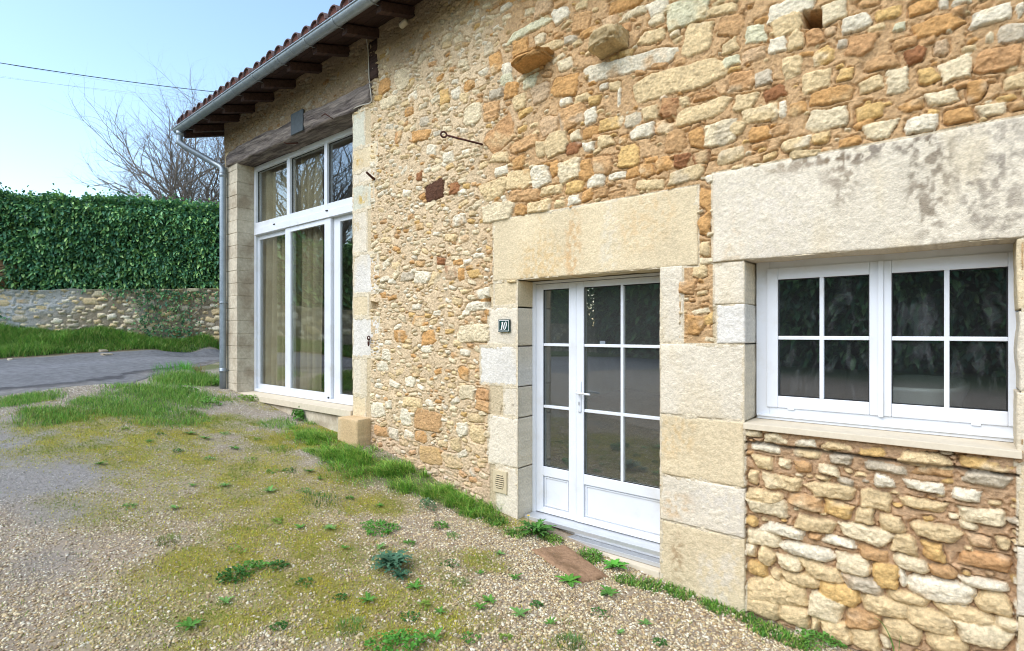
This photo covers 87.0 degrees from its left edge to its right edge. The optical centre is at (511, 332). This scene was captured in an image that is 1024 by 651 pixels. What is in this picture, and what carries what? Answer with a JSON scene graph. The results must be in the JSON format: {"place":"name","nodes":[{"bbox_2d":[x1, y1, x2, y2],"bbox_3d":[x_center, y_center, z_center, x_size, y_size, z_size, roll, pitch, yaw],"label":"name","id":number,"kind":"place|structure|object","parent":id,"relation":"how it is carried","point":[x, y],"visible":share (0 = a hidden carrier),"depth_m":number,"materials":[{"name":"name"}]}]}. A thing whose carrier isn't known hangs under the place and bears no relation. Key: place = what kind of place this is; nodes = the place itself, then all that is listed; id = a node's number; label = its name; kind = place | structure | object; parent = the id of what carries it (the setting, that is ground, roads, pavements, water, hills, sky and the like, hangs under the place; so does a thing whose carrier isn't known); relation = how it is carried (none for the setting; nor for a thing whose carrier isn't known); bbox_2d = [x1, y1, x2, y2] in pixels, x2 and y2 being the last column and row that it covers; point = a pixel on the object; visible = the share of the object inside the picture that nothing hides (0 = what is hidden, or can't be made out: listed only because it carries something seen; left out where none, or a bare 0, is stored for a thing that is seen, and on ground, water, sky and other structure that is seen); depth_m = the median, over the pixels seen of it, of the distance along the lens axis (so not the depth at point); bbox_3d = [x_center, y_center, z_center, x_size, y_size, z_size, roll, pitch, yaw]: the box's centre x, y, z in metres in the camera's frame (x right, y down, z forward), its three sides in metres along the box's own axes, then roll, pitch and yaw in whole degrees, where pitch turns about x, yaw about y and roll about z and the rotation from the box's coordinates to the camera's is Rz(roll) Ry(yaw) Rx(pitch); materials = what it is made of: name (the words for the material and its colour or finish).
{"place":"outdoors","nodes":[
{"label":"outdoors","id":0,"kind":"place"},
{"bbox_2d":[1,77,195,98],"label":"overhead wire","id":1,"kind":"object","parent":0,"point":[87,87],"visible":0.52,"depth_m":21.66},
{"bbox_2d":[1,63,202,94],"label":"overhead wire","id":2,"kind":"object","parent":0,"point":[91,78],"visible":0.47,"depth_m":21.70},
{"bbox_2d":[3,63,213,91],"bbox_3d":[-17.140,-11.031,23.000,0.030,4.020,16.387,0,0,31],"label":"overhead wire","id":3,"kind":"object","parent":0,"point":[103,78],"visible":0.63,"depth_m":22.66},
{"bbox_2d":[0,349,218,395],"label":"road","id":4,"kind":"structure","parent":0,"point":[20,375],"depth_m":9.45,"materials":[{"name":"grey asphalt"}]},
{"bbox_2d":[0,0,340,200],"label":"sky","id":5,"kind":"structure","parent":0,"point":[38,142],"materials":[{"name":"blue"}]},
{"bbox_2d":[0,333,859,650],"bbox_3d":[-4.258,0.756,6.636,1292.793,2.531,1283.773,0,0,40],"label":"ground","id":6,"kind":"structure","parent":0,"point":[642,449],"depth_m":4.17,"materials":[{"name":"beige gravel"}]},
{"bbox_2d":[0,256,16,289],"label":"ivy","id":7,"kind":"object","parent":6,"relation":"on","point":[1,268],"visible":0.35,"depth_m":11.71,"materials":[{"name":"plant"}]},
{"bbox_2d":[0,288,218,343],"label":"garden wall","id":8,"kind":"structure","parent":6,"relation":"on","point":[58,309],"depth_m":12.42,"materials":[{"name":"stone"}]},
{"bbox_2d":[0,182,218,293],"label":"laurel hedge","id":9,"kind":"object","parent":8,"relation":"on","point":[53,241],"visible":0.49,"depth_m":12.49,"materials":[{"name":"green plant"}]},
{"bbox_2d":[0,288,218,339],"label":"ivy","id":10,"kind":"object","parent":8,"relation":"attached to","point":[149,295],"visible":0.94,"depth_m":12.90,"materials":[{"name":"green plant"}]},
{"bbox_2d":[0,322,218,357],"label":"bank grass","id":11,"kind":"structure","parent":6,"relation":"on","point":[24,341],"depth_m":11.77,"materials":[{"name":"green plant"}]},
{"bbox_2d":[122,503,137,509],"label":"weed","id":12,"kind":"object","parent":6,"relation":"on","point":[127,505],"visible":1,"depth_m":4.29,"materials":[{"name":"green plant"}]},
{"bbox_2d":[52,46,244,204],"bbox_3d":[-11.535,-5.144,20.225,9.256,10.812,7.804,0,0,-4],"label":"bare tree","id":13,"kind":"object","parent":6,"relation":"on","point":[175,179],"visible":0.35,"depth_m":19.07,"materials":[{"name":"brown plant"}]},
{"bbox_2d":[0,367,318,429],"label":"turf","id":14,"kind":"structure","parent":6,"relation":"on","point":[191,378],"depth_m":6.83,"materials":[{"name":"green plant"}]},
{"bbox_2d":[152,533,180,545],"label":"grass tuft","id":15,"kind":"object","parent":6,"relation":"on","point":[171,537],"visible":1,"depth_m":3.87,"materials":[{"name":"green plant"}]},
{"bbox_2d":[150,359,203,373],"bbox_3d":[-6.103,0.622,9.761,1.202,0.306,0.859,0,0,40],"label":"grass tuft","id":16,"kind":"object","parent":6,"relation":"on","point":[179,369],"visible":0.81,"depth_m":9.83,"materials":[{"name":"green plant"}]},
{"bbox_2d":[177,383,197,391],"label":"weed","id":17,"kind":"object","parent":6,"relation":"on","point":[179,384],"visible":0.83,"depth_m":7.96,"materials":[{"name":"green plant"}]},
{"bbox_2d":[175,616,202,630],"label":"weed","id":18,"kind":"object","parent":6,"relation":"on","point":[188,622],"visible":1,"depth_m":2.97,"materials":[{"name":"green plant"}]},
{"bbox_2d":[181,406,203,414],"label":"grass tuft","id":19,"kind":"object","parent":6,"relation":"on","point":[192,411],"visible":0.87,"depth_m":6.93,"materials":[{"name":"green plant"}]},
{"bbox_2d":[193,365,205,374],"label":"weed","id":20,"kind":"object","parent":6,"relation":"on","point":[199,369],"visible":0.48,"depth_m":9.69,"materials":[{"name":"green plant"}]},
{"bbox_2d":[200,396,221,405],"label":"weed","id":21,"kind":"object","parent":6,"relation":"on","point":[207,400],"visible":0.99,"depth_m":7.52,"materials":[{"name":"green plant"}]},
{"bbox_2d":[209,378,218,384],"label":"weed","id":22,"kind":"object","parent":6,"relation":"on","point":[215,381],"visible":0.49,"depth_m":9.05,"materials":[{"name":"green plant"}]},
{"bbox_2d":[0,384,441,488],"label":"gravel","id":23,"kind":"structure","parent":6,"relation":"on","point":[99,385],"depth_m":6.38,"materials":[{"name":"beige gravel"}]},
{"bbox_2d":[219,596,233,602],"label":"weed","id":24,"kind":"object","parent":6,"relation":"on","point":[225,600],"visible":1,"depth_m":3.22,"materials":[{"name":"green plant"}]},
{"bbox_2d":[216,566,249,583],"bbox_3d":[-1.808,1.570,3.479,0.222,0.056,0.194,0,0,40],"label":"weed","id":25,"kind":"object","parent":6,"relation":"on","point":[235,579],"visible":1,"depth_m":3.48,"materials":[{"name":"green plant"}]},
{"bbox_2d":[224,544,246,554],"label":"weed","id":26,"kind":"object","parent":6,"relation":"on","point":[238,546],"visible":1,"depth_m":3.82,"materials":[{"name":"green plant"}]},
{"bbox_2d":[238,394,258,400],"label":"weed","id":27,"kind":"object","parent":6,"relation":"on","point":[251,399],"visible":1,"depth_m":8.21,"materials":[{"name":"green plant"}]},
{"bbox_2d":[233,559,268,574],"bbox_3d":[-1.746,1.567,3.619,0.217,0.051,0.223,0,0,40],"label":"weed","id":28,"kind":"object","parent":6,"relation":"on","point":[251,565],"visible":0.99,"depth_m":3.61,"materials":[{"name":"green plant"}]},
{"bbox_2d":[263,485,277,491],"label":"weed","id":29,"kind":"object","parent":6,"relation":"on","point":[269,488],"visible":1,"depth_m":4.91,"materials":[{"name":"green plant"}]},
{"bbox_2d":[271,518,282,523],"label":"weed","id":30,"kind":"object","parent":6,"relation":"on","point":[274,521],"visible":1,"depth_m":4.36,"materials":[{"name":"green plant"}]},
{"bbox_2d":[267,559,289,570],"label":"weed","id":31,"kind":"object","parent":6,"relation":"on","point":[275,563],"visible":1,"depth_m":3.67,"materials":[{"name":"green plant"}]},
{"bbox_2d":[269,620,287,630],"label":"weed","id":32,"kind":"object","parent":6,"relation":"on","point":[281,626],"visible":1,"depth_m":2.99,"materials":[{"name":"green plant"}]},
{"bbox_2d":[266,444,294,452],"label":"grass tuft","id":33,"kind":"object","parent":6,"relation":"on","point":[278,448],"visible":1,"depth_m":5.99,"materials":[{"name":"green plant"}]},
{"bbox_2d":[291,406,304,420],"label":"weed","id":34,"kind":"object","parent":6,"relation":"on","point":[299,414],"visible":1,"depth_m":7.43,"materials":[{"name":"green plant"}]},
{"bbox_2d":[295,577,312,587],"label":"weed","id":35,"kind":"object","parent":6,"relation":"on","point":[309,578],"visible":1,"depth_m":3.48,"materials":[{"name":"green plant"}]},
{"bbox_2d":[302,490,340,508],"bbox_3d":[-1.711,1.500,4.863,0.374,0.103,0.351,0,0,6],"label":"grass tuft","id":36,"kind":"object","parent":6,"relation":"on","point":[319,499],"visible":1,"depth_m":4.87,"materials":[{"name":"green plant"}]},
{"bbox_2d":[324,524,335,528],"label":"weed","id":37,"kind":"object","parent":6,"relation":"on","point":[328,526],"visible":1,"depth_m":4.34,"materials":[{"name":"green plant"}]},
{"bbox_2d":[332,593,346,601],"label":"weed","id":38,"kind":"object","parent":6,"relation":"on","point":[343,594],"visible":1,"depth_m":3.35,"materials":[{"name":"green plant"}]},
{"bbox_2d":[334,614,366,635],"bbox_3d":[-0.907,1.639,3.032,0.184,0.060,0.210,0,0,-16],"label":"grass tuft","id":39,"kind":"object","parent":6,"relation":"on","point":[341,625],"visible":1,"depth_m":3.05,"materials":[{"name":"green plant"}]},
{"bbox_2d":[358,591,376,602],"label":"weed","id":40,"kind":"object","parent":6,"relation":"on","point":[368,597],"visible":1,"depth_m":3.34,"materials":[{"name":"green plant"}]},
{"bbox_2d":[360,519,400,536],"bbox_3d":[-1.098,1.609,4.452,0.325,0.082,0.334,0,0,40],"label":"weed","id":41,"kind":"object","parent":6,"relation":"on","point":[380,523],"visible":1,"depth_m":4.43,"materials":[{"name":"green plant"}]},
{"bbox_2d":[273,424,505,518],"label":"wall grass","id":42,"kind":"structure","parent":6,"relation":"on","point":[392,468],"depth_m":5.65,"materials":[{"name":"green plant"}]},
{"bbox_2d":[370,549,412,572],"bbox_3d":[-0.848,1.607,3.799,0.306,0.101,0.290,0,0,-6],"label":"weed","id":43,"kind":"object","parent":6,"relation":"on","point":[390,559],"visible":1,"depth_m":3.79,"materials":[{"name":"green plant"}]},
{"bbox_2d":[364,628,426,650],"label":"weed","id":44,"kind":"object","parent":6,"relation":"on","point":[389,637],"visible":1,"depth_m":2.86,"materials":[{"name":"green plant"}]},
{"bbox_2d":[0,389,792,650],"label":"moss","id":45,"kind":"object","parent":6,"relation":"on","point":[251,532],"visible":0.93,"depth_m":4.20,"materials":[{"name":"green plant"}]},
{"bbox_2d":[391,568,411,580],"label":"weed","id":46,"kind":"object","parent":6,"relation":"on","point":[398,574],"visible":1,"depth_m":3.67,"materials":[{"name":"green plant"}]},
{"bbox_2d":[398,611,420,623],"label":"weed","id":47,"kind":"object","parent":6,"relation":"on","point":[413,612],"visible":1,"depth_m":3.17,"materials":[{"name":"green plant"}]},
{"bbox_2d":[403,539,415,546],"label":"weed","id":48,"kind":"object","parent":6,"relation":"on","point":[408,541],"visible":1,"depth_m":4.24,"materials":[{"name":"green plant"}]},
{"bbox_2d":[406,578,423,588],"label":"weed","id":49,"kind":"object","parent":6,"relation":"on","point":[416,583],"visible":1,"depth_m":3.56,"materials":[{"name":"green plant"}]},
{"bbox_2d":[417,599,431,610],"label":"weed","id":50,"kind":"object","parent":6,"relation":"on","point":[423,601],"visible":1,"depth_m":3.34,"materials":[{"name":"green plant"}]},
{"bbox_2d":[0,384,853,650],"bbox_3d":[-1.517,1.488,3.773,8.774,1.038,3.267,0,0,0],"label":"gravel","id":51,"kind":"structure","parent":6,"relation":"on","point":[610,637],"depth_m":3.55,"materials":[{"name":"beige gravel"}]},
{"bbox_2d":[532,544,608,582],"bbox_3d":[0.462,1.817,4.240,0.365,0.128,0.600,0,0,-35],"label":"doormat","id":52,"kind":"object","parent":51,"relation":"on","point":[567,560],"visible":0.96,"depth_m":4.19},
{"bbox_2d":[419,497,436,510],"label":"weed","id":53,"kind":"object","parent":6,"relation":"on","point":[427,503],"visible":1,"depth_m":5.01,"materials":[{"name":"green plant"}]},
{"bbox_2d":[426,627,442,641],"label":"weed","id":54,"kind":"object","parent":6,"relation":"on","point":[434,636],"visible":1,"depth_m":2.97,"materials":[{"name":"green plant"}]},
{"bbox_2d":[434,606,444,613],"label":"weed","id":55,"kind":"object","parent":6,"relation":"on","point":[439,610],"visible":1,"depth_m":3.28,"materials":[{"name":"green plant"}]},
{"bbox_2d":[431,520,449,527],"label":"weed","id":56,"kind":"object","parent":6,"relation":"on","point":[443,523],"visible":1,"depth_m":4.64,"materials":[{"name":"green plant"}]},
{"bbox_2d":[440,559,458,566],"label":"weed","id":57,"kind":"object","parent":6,"relation":"on","point":[450,564],"visible":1,"depth_m":3.92,"materials":[{"name":"green plant"}]},
{"bbox_2d":[447,531,459,538],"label":"weed","id":58,"kind":"object","parent":6,"relation":"on","point":[448,534],"visible":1,"depth_m":4.48,"materials":[{"name":"green plant"}]},
{"bbox_2d":[451,576,468,586],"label":"grass tuft","id":59,"kind":"object","parent":6,"relation":"on","point":[461,581],"visible":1,"depth_m":3.69,"materials":[{"name":"green plant"}]},
{"bbox_2d":[461,631,480,642],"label":"weed","id":60,"kind":"object","parent":6,"relation":"on","point":[476,635],"visible":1,"depth_m":2.98,"materials":[{"name":"green plant"}]},
{"bbox_2d":[471,602,488,609],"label":"weed","id":61,"kind":"object","parent":6,"relation":"on","point":[480,606],"visible":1,"depth_m":3.38,"materials":[{"name":"green plant"}]},
{"bbox_2d":[482,594,496,602],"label":"weed","id":62,"kind":"object","parent":6,"relation":"on","point":[490,598],"visible":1,"depth_m":3.48,"materials":[{"name":"green plant"}]},
{"bbox_2d":[498,632,512,641],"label":"weed","id":63,"kind":"object","parent":6,"relation":"on","point":[509,635],"visible":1,"depth_m":3.02,"materials":[{"name":"green plant"}]},
{"bbox_2d":[509,573,522,578],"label":"weed","id":64,"kind":"object","parent":6,"relation":"on","point":[515,576],"visible":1,"depth_m":3.85,"materials":[{"name":"green plant"}]},
{"bbox_2d":[509,607,530,616],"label":"weed","id":65,"kind":"object","parent":6,"relation":"on","point":[521,611],"visible":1,"depth_m":3.34,"materials":[{"name":"green plant"}]},
{"bbox_2d":[515,519,555,535],"bbox_3d":[0.214,1.711,4.712,0.333,0.113,0.372,0,0,40],"label":"weed","id":66,"kind":"object","parent":6,"relation":"on","point":[538,527],"visible":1,"depth_m":4.71,"materials":[{"name":"green plant"}]},
{"bbox_2d":[530,600,543,608],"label":"weed","id":67,"kind":"object","parent":6,"relation":"on","point":[537,602],"visible":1,"depth_m":3.47,"materials":[{"name":"green plant"}]},
{"bbox_2d":[543,616,557,623],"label":"weed","id":68,"kind":"object","parent":6,"relation":"on","point":[550,621],"visible":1,"depth_m":3.26,"materials":[{"name":"green plant"}]},
{"bbox_2d":[546,534,563,544],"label":"weed","id":69,"kind":"object","parent":6,"relation":"on","point":[555,536],"visible":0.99,"depth_m":4.61,"materials":[{"name":"green plant"}]},
{"bbox_2d":[555,573,580,586],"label":"weed","id":70,"kind":"object","parent":6,"relation":"on","point":[569,579],"visible":1,"depth_m":3.91,"materials":[{"name":"green plant"}]},
{"bbox_2d":[551,630,586,650],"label":"grass tuft","id":71,"kind":"object","parent":6,"relation":"on","point":[571,636],"visible":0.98,"depth_m":3.05,"materials":[{"name":"green plant"}]},
{"bbox_2d":[579,546,602,560],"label":"weed","id":72,"kind":"object","parent":6,"relation":"on","point":[590,551],"visible":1,"depth_m":4.42,"materials":[{"name":"green plant"}]},
{"bbox_2d":[172,0,1023,650],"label":"stone house","id":73,"kind":"structure","parent":6,"relation":"on","point":[766,250],"depth_m":4.18,"materials":[{"name":"stone"}]},
{"bbox_2d":[261,164,286,385],"bbox_3d":[-3.907,-0.850,8.878,1.026,3.660,0.101,0,0,40],"label":"curtain","id":74,"kind":"object","parent":73,"relation":"hanging from","point":[274,193],"visible":0.69,"depth_m":8.86,"materials":[{"name":"fabric"}]},
{"bbox_2d":[254,127,352,405],"bbox_3d":[-2.995,-0.883,7.935,3.320,3.705,0.124,0,0,40],"label":"tall window","id":75,"kind":"structure","parent":73,"relation":"in","point":[331,215],"depth_m":7.94,"materials":[{"name":"white plastic"}]},
{"bbox_2d":[295,151,322,391],"bbox_3d":[-3.138,-0.850,8.244,0.842,3.660,0.097,0,0,41],"label":"curtain","id":76,"kind":"object","parent":73,"relation":"hanging from","point":[309,241],"visible":0.7,"depth_m":8.15,"materials":[{"name":"fabric"}]},
{"bbox_2d":[525,272,659,567],"bbox_3d":[0.734,0.674,4.706,1.478,2.321,0.240,0,0,40],"label":"door","id":77,"kind":"structure","parent":73,"relation":"in","point":[618,517],"depth_m":4.85,"materials":[{"name":"white plastic"}]},
{"bbox_2d":[756,244,1020,441],"bbox_3d":[2.368,0.051,3.477,1.492,1.142,0.105,0,0,40],"label":"small window","id":78,"kind":"structure","parent":73,"relation":"in","point":[880,412],"depth_m":3.44,"materials":[{"name":"white plastic"}]},
{"bbox_2d":[893,374,969,406],"bbox_3d":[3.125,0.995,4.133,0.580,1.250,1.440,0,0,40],"label":"bathtub","id":79,"kind":"object","parent":73,"relation":"in","point":[918,389],"visible":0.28,"depth_m":3.67,"materials":[{"name":"ceramic"}]},
{"bbox_2d":[591,606,612,616],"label":"weed","id":80,"kind":"object","parent":6,"relation":"on","point":[598,607],"visible":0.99,"depth_m":3.48,"materials":[{"name":"green plant"}]},
{"bbox_2d":[600,584,619,596],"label":"weed","id":81,"kind":"object","parent":6,"relation":"on","point":[609,591],"visible":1,"depth_m":3.81,"materials":[{"name":"green plant"}]},
{"bbox_2d":[604,558,628,568],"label":"weed","id":82,"kind":"object","parent":6,"relation":"on","point":[614,563],"visible":1,"depth_m":4.26,"materials":[{"name":"green plant"}]},
{"bbox_2d":[456,507,819,650],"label":"ground cover","id":83,"kind":"object","parent":6,"relation":"on","point":[764,629],"visible":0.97,"depth_m":3.89,"materials":[{"name":"green plant"}]},
{"bbox_2d":[638,618,651,624],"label":"weed","id":84,"kind":"object","parent":6,"relation":"on","point":[645,621],"visible":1,"depth_m":3.41,"materials":[{"name":"green plant"}]},
{"bbox_2d":[652,637,669,646],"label":"weed","id":85,"kind":"object","parent":6,"relation":"on","point":[658,639],"visible":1,"depth_m":3.19,"materials":[{"name":"green plant"}]},
{"bbox_2d":[795,626,810,636],"bbox_3d":[1.916,1.966,3.543,0.107,0.068,0.085,0,0,40],"label":"loose stone","id":86,"kind":"object","parent":6,"relation":"on","point":[797,628],"visible":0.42,"depth_m":3.53,"materials":[{"name":"beige stone"}]},
{"bbox_2d":[795,627,846,650],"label":"weed","id":87,"kind":"object","parent":6,"relation":"on","point":[827,640],"visible":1,"depth_m":3.40,"materials":[{"name":"green plant"}]},
{"bbox_2d":[876,618,901,650],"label":"tall grass","id":88,"kind":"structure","parent":6,"relation":"on","point":[889,636],"depth_m":3.13,"materials":[{"name":"green plant"}]}
]}

